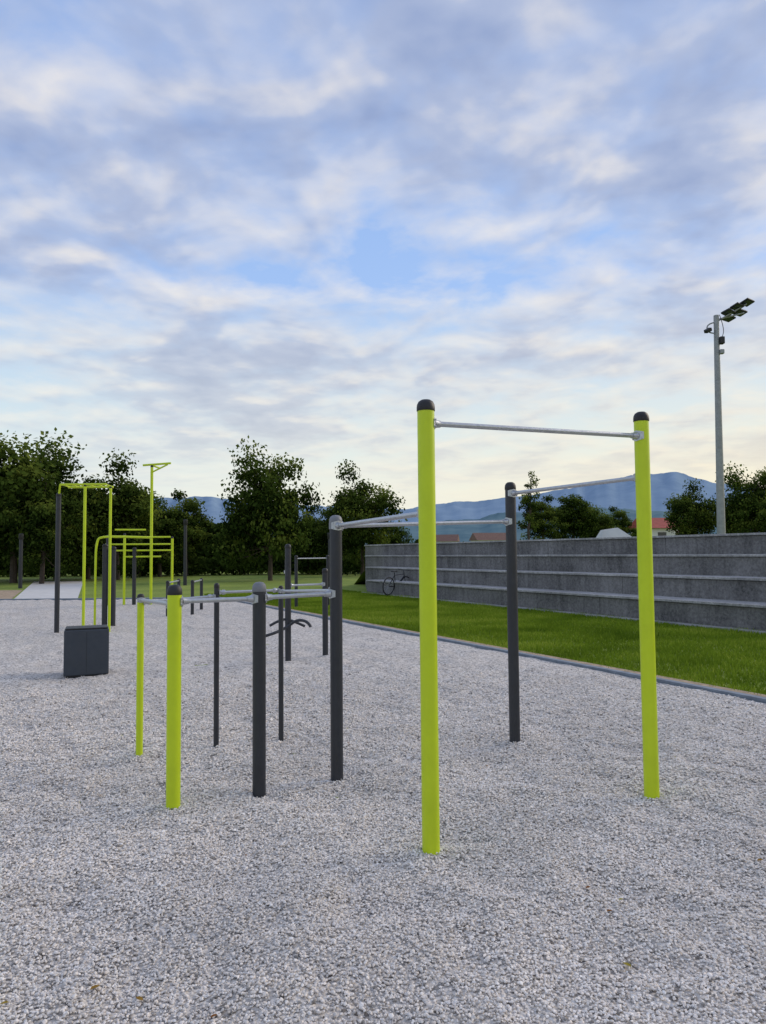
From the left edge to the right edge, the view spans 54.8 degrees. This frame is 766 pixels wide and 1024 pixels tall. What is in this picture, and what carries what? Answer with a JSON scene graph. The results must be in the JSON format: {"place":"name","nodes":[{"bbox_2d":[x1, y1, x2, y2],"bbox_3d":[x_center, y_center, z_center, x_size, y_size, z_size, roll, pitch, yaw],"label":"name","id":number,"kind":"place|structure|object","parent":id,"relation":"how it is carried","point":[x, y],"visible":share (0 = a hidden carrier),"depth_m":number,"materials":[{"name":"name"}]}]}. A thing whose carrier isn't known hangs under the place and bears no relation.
{"place":"outdoors","nodes":[
{"label":"outdoors","id":0,"kind":"place"},
{"bbox_2d":[14,581,81,598],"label":"path","id":1,"kind":"structure","parent":0,"point":[46,589],"depth_m":35.17,"materials":[{"name":"concrete"}]},
{"bbox_2d":[355,570,364,583],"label":"raised ground","id":2,"kind":"structure","parent":0,"point":[361,579],"depth_m":38.95,"materials":[{"name":"green plant"}]},
{"bbox_2d":[516,471,540,539],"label":"deciduous tree","id":3,"kind":"object","parent":2,"relation":"on","point":[530,506],"visible":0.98,"depth_m":43.98,"materials":[{"name":"green plant"}]},
{"bbox_2d":[518,494,570,539],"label":"deciduous tree","id":4,"kind":"object","parent":2,"relation":"on","point":[545,519],"visible":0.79,"depth_m":47.65,"materials":[{"name":"green plant"}]},
{"bbox_2d":[546,493,604,538],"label":"deciduous tree","id":5,"kind":"object","parent":2,"relation":"on","point":[574,513],"visible":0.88,"depth_m":49.27,"materials":[{"name":"green plant"}]},
{"bbox_2d":[583,501,616,537],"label":"deciduous tree","id":6,"kind":"object","parent":2,"relation":"on","point":[605,522],"visible":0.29,"depth_m":55.04,"materials":[{"name":"green plant"}]},
{"bbox_2d":[596,528,631,537],"bbox_3d":[16.618,1.987,52.963,2.800,1.700,2.000,-1,-3,0],"label":"white canopy","id":7,"kind":"object","parent":2,"relation":"on","point":[615,532],"visible":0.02,"depth_m":52.40,"materials":[{"name":"fabric"}]},
{"bbox_2d":[608,506,636,535],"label":"deciduous tree","id":8,"kind":"object","parent":2,"relation":"on","point":[623,523],"visible":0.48,"depth_m":59.43,"materials":[{"name":"green plant"}]},
{"bbox_2d":[631,528,675,535],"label":"walls","id":9,"kind":"structure","parent":2,"relation":"on","point":[655,531],"depth_m":83.27,"materials":[{"name":"beige paint"}]},
{"bbox_2d":[629,518,682,528],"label":"roof","id":10,"kind":"structure","parent":9,"relation":"on","point":[658,523],"depth_m":84.53,"materials":[{"name":"red tile"}]},
{"bbox_2d":[658,532,665,535],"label":"window","id":11,"kind":"structure","parent":9,"relation":"attached to","point":[661,533],"depth_m":83.22,"materials":[{"name":"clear glass"}]},
{"bbox_2d":[663,478,716,534],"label":"deciduous tree","id":12,"kind":"object","parent":2,"relation":"on","point":[698,518],"visible":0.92,"depth_m":51.33,"materials":[{"name":"green plant"}]},
{"bbox_2d":[704,298,754,533],"bbox_3d":[15.139,-3.779,32.347,2.182,11.070,1.159,0,-3,0],"label":"floodlight mast","id":13,"kind":"object","parent":2,"relation":"on","point":[735,309],"visible":0.97,"depth_m":32.20,"materials":[{"name":"metal"}]},
{"bbox_2d":[713,461,765,533],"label":"deciduous tree","id":14,"kind":"object","parent":2,"relation":"on","point":[742,509],"visible":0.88,"depth_m":47.72,"materials":[{"name":"green plant"}]},
{"bbox_2d":[755,494,765,518],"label":"deciduous tree","id":15,"kind":"object","parent":2,"relation":"on","point":[762,512],"visible":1,"depth_m":44.10,"materials":[{"name":"green plant"}]},
{"bbox_2d":[0,570,765,802],"bbox_3d":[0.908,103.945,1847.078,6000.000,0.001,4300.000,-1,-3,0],"label":"ground","id":16,"kind":"structure","parent":0,"point":[230,582],"depth_m":40.84,"materials":[{"name":"green plant"}]},
{"bbox_2d":[0,463,6,569],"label":"deciduous tree","id":17,"kind":"object","parent":16,"relation":"on","point":[1,566],"visible":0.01,"depth_m":50.47,"materials":[{"name":"green plant"}]},
{"bbox_2d":[0,590,21,598],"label":"bare earth","id":18,"kind":"structure","parent":16,"relation":"on","point":[7,594],"depth_m":32.61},
{"bbox_2d":[18,534,23,588],"bbox_3d":[-18.579,2.513,37.928,0.240,2.800,0.240,-1,-3,0],"label":"bollard light","id":19,"kind":"object","parent":16,"relation":"on","point":[20,569],"visible":1,"depth_m":37.87,"materials":[{"name":"black metal"}]},
{"bbox_2d":[0,480,93,583],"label":"deciduous tree","id":20,"kind":"object","parent":16,"relation":"on","point":[40,517],"visible":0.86,"depth_m":43.24,"materials":[{"name":"green plant"}]},
{"bbox_2d":[0,427,105,582],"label":"deciduous tree","id":21,"kind":"object","parent":16,"relation":"on","point":[25,471],"visible":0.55,"depth_m":45.30,"materials":[{"name":"green plant"}]},
{"bbox_2d":[4,452,108,579],"bbox_3d":[-23.025,0.389,52.080,8.428,9.036,6.514,1,-3,-25],"label":"deciduous tree","id":22,"kind":"object","parent":16,"relation":"on","point":[71,545],"visible":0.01,"depth_m":51.03,"materials":[{"name":"green plant"}]},
{"bbox_2d":[62,475,124,578],"bbox_3d":[-20.837,1.175,52.141,5.736,7.404,5.540,0,-3,-14],"label":"deciduous tree","id":23,"kind":"object","parent":16,"relation":"on","point":[87,575],"visible":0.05,"depth_m":51.66,"materials":[{"name":"green plant"}]},
{"bbox_2d":[0,597,219,599],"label":"kerb","id":24,"kind":"structure","parent":16,"relation":"on","point":[80,598],"depth_m":26.87,"materials":[{"name":"concrete"}]},
{"bbox_2d":[69,448,166,579],"bbox_3d":[-17.941,0.285,50.039,6.231,8.925,8.063,-1,-3,14],"label":"deciduous tree","id":25,"kind":"object","parent":16,"relation":"on","point":[130,502],"visible":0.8,"depth_m":49.02,"materials":[{"name":"green plant"}]},
{"bbox_2d":[106,462,173,604],"bbox_3d":[-7.891,0.742,24.060,2.099,4.671,0.929,0,-3,-10],"label":"climbing frame","id":26,"kind":"object","parent":16,"relation":"on","point":[134,550],"visible":0.82,"depth_m":23.76,"materials":[{"name":"green metal"}]},
{"bbox_2d":[119,490,168,575],"bbox_3d":[-19.026,1.409,58.099,5.249,7.540,6.454,1,-3,-19],"label":"deciduous tree","id":27,"kind":"object","parent":16,"relation":"on","point":[159,503],"visible":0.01,"depth_m":58.00,"materials":[{"name":"green plant"}]},
{"bbox_2d":[138,505,196,576],"bbox_3d":[-16.678,2.217,56.053,5.781,5.647,5.444,-2,-4,29],"label":"deciduous tree","id":28,"kind":"object","parent":16,"relation":"on","point":[171,528],"visible":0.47,"depth_m":55.24,"materials":[{"name":"green plant"}]},
{"bbox_2d":[0,553,364,576],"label":"hedge","id":29,"kind":"object","parent":16,"relation":"on","point":[200,565],"visible":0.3,"depth_m":58.50,"materials":[{"name":"green plant"}]},
{"bbox_2d":[183,519,187,584],"bbox_3d":[-10.681,2.180,39.946,0.240,3.550,0.240,-1,-3,0],"label":"bollard light","id":30,"kind":"object","parent":16,"relation":"on","point":[185,522],"visible":1,"depth_m":39.87,"materials":[{"name":"black metal"}]},
{"bbox_2d":[169,488,216,575],"bbox_3d":[-15.287,1.641,58.030,4.772,7.015,4.940,-2,-3,21],"label":"deciduous tree","id":31,"kind":"object","parent":16,"relation":"on","point":[198,522],"visible":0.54,"depth_m":57.54,"materials":[{"name":"green plant"}]},
{"bbox_2d":[7,523,418,570],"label":"distant tree belt","id":32,"kind":"object","parent":16,"relation":"on","point":[209,554],"visible":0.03,"depth_m":72.16,"materials":[{"name":"green plant"}]},
{"bbox_2d":[215,516,252,572],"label":"deciduous tree","id":33,"kind":"object","parent":16,"relation":"on","point":[233,546],"visible":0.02,"depth_m":59.54,"materials":[{"name":"green plant"}]},
{"bbox_2d":[210,435,324,580],"bbox_3d":[-7.110,-0.091,46.103,7.108,9.048,5.780,0,-3,-9],"label":"deciduous tree","id":34,"kind":"object","parent":16,"relation":"on","point":[264,511],"visible":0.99,"depth_m":44.97,"materials":[{"name":"green plant"}]},
{"bbox_2d":[291,501,324,573],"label":"deciduous tree","id":35,"kind":"object","parent":16,"relation":"on","point":[313,541],"visible":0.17,"depth_m":59.04,"materials":[{"name":"green plant"}]},
{"bbox_2d":[294,555,329,606],"bbox_3d":[-2.181,2.150,22.817,1.311,1.632,0.107,2,-4,-42],"label":"pull up bar","id":36,"kind":"object","parent":16,"relation":"on","point":[296,558],"visible":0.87,"depth_m":22.43,"materials":[{"name":"black metal"}]},
{"bbox_2d":[327,533,329,586],"bbox_3d":[-2.580,2.338,35.927,0.240,2.650,0.240,-1,-3,0],"label":"bollard light","id":37,"kind":"object","parent":16,"relation":"on","point":[328,536],"visible":0.45,"depth_m":35.87,"materials":[{"name":"black metal"}]},
{"bbox_2d":[308,507,358,567],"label":"deciduous tree","id":38,"kind":"object","parent":16,"relation":"on","point":[322,540],"visible":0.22,"depth_m":57.06,"materials":[{"name":"green plant"}]},
{"bbox_2d":[320,459,409,575],"bbox_3d":[-1.531,0.421,54.102,5.485,8.815,7.098,2,-4,-40],"label":"deciduous tree","id":39,"kind":"object","parent":16,"relation":"on","point":[353,504],"visible":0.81,"depth_m":53.02,"materials":[{"name":"green plant"}]},
{"bbox_2d":[0,599,765,1023],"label":"gravel area","id":40,"kind":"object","parent":16,"relation":"on","point":[30,645],"visible":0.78,"depth_m":4.64,"materials":[{"name":"grey gravel"}]},
{"bbox_2d":[63,625,108,677],"bbox_3d":[-4.013,1.892,10.012,0.560,0.678,0.422,1,-3,-22],"label":"plyometric box","id":41,"kind":"object","parent":40,"relation":"on","point":[86,650],"visible":0.95,"depth_m":9.82,"materials":[{"name":"black rubber"}]},
{"bbox_2d":[54,483,152,632],"bbox_3d":[-6.072,1.048,16.163,1.093,3.206,2.019,-1,-3,16],"label":"monkey bar frame","id":42,"kind":"object","parent":40,"relation":"on","point":[109,579],"visible":0.95,"depth_m":15.54,"materials":[{"name":"green metal"}]},
{"bbox_2d":[166,578,202,615],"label":"parallel bars","id":43,"kind":"object","parent":40,"relation":"on","point":[192,591],"visible":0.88,"depth_m":19.89,"materials":[{"name":"black metal"}]},
{"bbox_2d":[266,544,327,660],"bbox_3d":[-1.303,1.429,11.595,0.887,1.847,1.553,-1,-3,0],"label":"bar station","id":44,"kind":"object","parent":40,"relation":"on","point":[289,621],"visible":0.9,"depth_m":11.20,"materials":[{"name":"black metal"}]},
{"bbox_2d":[0,726,762,1016],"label":"fallen leaves","id":45,"kind":"object","parent":40,"relation":"on","point":[213,1015],"visible":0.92,"depth_m":2.73,"materials":[{"name":"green plant"}]},
{"bbox_2d":[0,663,765,1023],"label":"gravel stones","id":46,"kind":"object","parent":40,"relation":"on","point":[572,813],"visible":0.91,"depth_m":3.86,"materials":[{"name":"grey gravel"}]},
{"bbox_2d":[136,399,659,854],"bbox_3d":[-0.066,0.694,5.421,2.975,2.646,2.813,1,-4,-26],"label":"calisthenics pull up rack","id":47,"kind":"object","parent":40,"relation":"on","point":[259,597],"visible":0.94,"depth_m":4.86,"materials":[{"name":"green metal"}]},
{"bbox_2d":[382,569,408,594],"bbox_3d":[0.555,2.699,28.467,0.560,0.976,1.744,3,0,40],"label":"bicycle","id":48,"kind":"object","parent":16,"relation":"on","point":[402,578],"visible":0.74,"depth_m":28.24,"materials":[{"name":"black metal"}]},
{"bbox_2d":[386,521,413,543],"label":"deciduous tree","id":49,"kind":"object","parent":16,"relation":"on","point":[400,540],"visible":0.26,"depth_m":61.54,"materials":[{"name":"green plant"}]},
{"bbox_2d":[204,589,765,694],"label":"lawn grass","id":50,"kind":"structure","parent":16,"relation":"on","point":[383,609],"depth_m":14.25,"materials":[{"name":"green plant"}]},
{"bbox_2d":[471,540,504,541],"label":"walls","id":51,"kind":"structure","parent":16,"relation":"on","point":[488,540],"depth_m":245.85,"materials":[{"name":"white paint"}]},
{"bbox_2d":[469,533,505,540],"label":"roof","id":52,"kind":"structure","parent":51,"relation":"on","point":[487,536],"depth_m":247.82,"materials":[{"name":"brown tile"}]},
{"bbox_2d":[220,597,765,702],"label":"kerb","id":53,"kind":"structure","parent":16,"relation":"on","point":[755,698],"depth_m":10.29,"materials":[{"name":"concrete"}]},
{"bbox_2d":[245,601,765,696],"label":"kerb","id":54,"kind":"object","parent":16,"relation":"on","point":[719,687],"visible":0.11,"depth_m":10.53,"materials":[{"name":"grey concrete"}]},
{"bbox_2d":[364,532,765,633],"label":"concrete terrace seating","id":55,"kind":"object","parent":16,"relation":"on","point":[713,580],"visible":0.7,"depth_m":19.96,"materials":[{"name":"grey concrete"}]},
{"bbox_2d":[0,0,765,508],"label":"sky","id":56,"kind":"structure","parent":0,"point":[294,227],"materials":[{"name":"blue"}]},
{"bbox_2d":[436,534,459,541],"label":"roof","id":57,"kind":"structure","parent":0,"point":[447,538],"depth_m":267.45,"materials":[{"name":"brown tile"}]},
{"bbox_2d":[154,472,749,523],"bbox_3d":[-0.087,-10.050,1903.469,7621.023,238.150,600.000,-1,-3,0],"label":"hills","id":58,"kind":"structure","parent":0,"point":[622,495],"depth_m":2028.30,"materials":[{"name":"blue"}]},
{"bbox_2d":[309,507,716,544],"bbox_3d":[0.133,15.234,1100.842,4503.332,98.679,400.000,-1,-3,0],"label":"hills","id":59,"kind":"structure","parent":0,"point":[465,532],"depth_m":1141.43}
]}

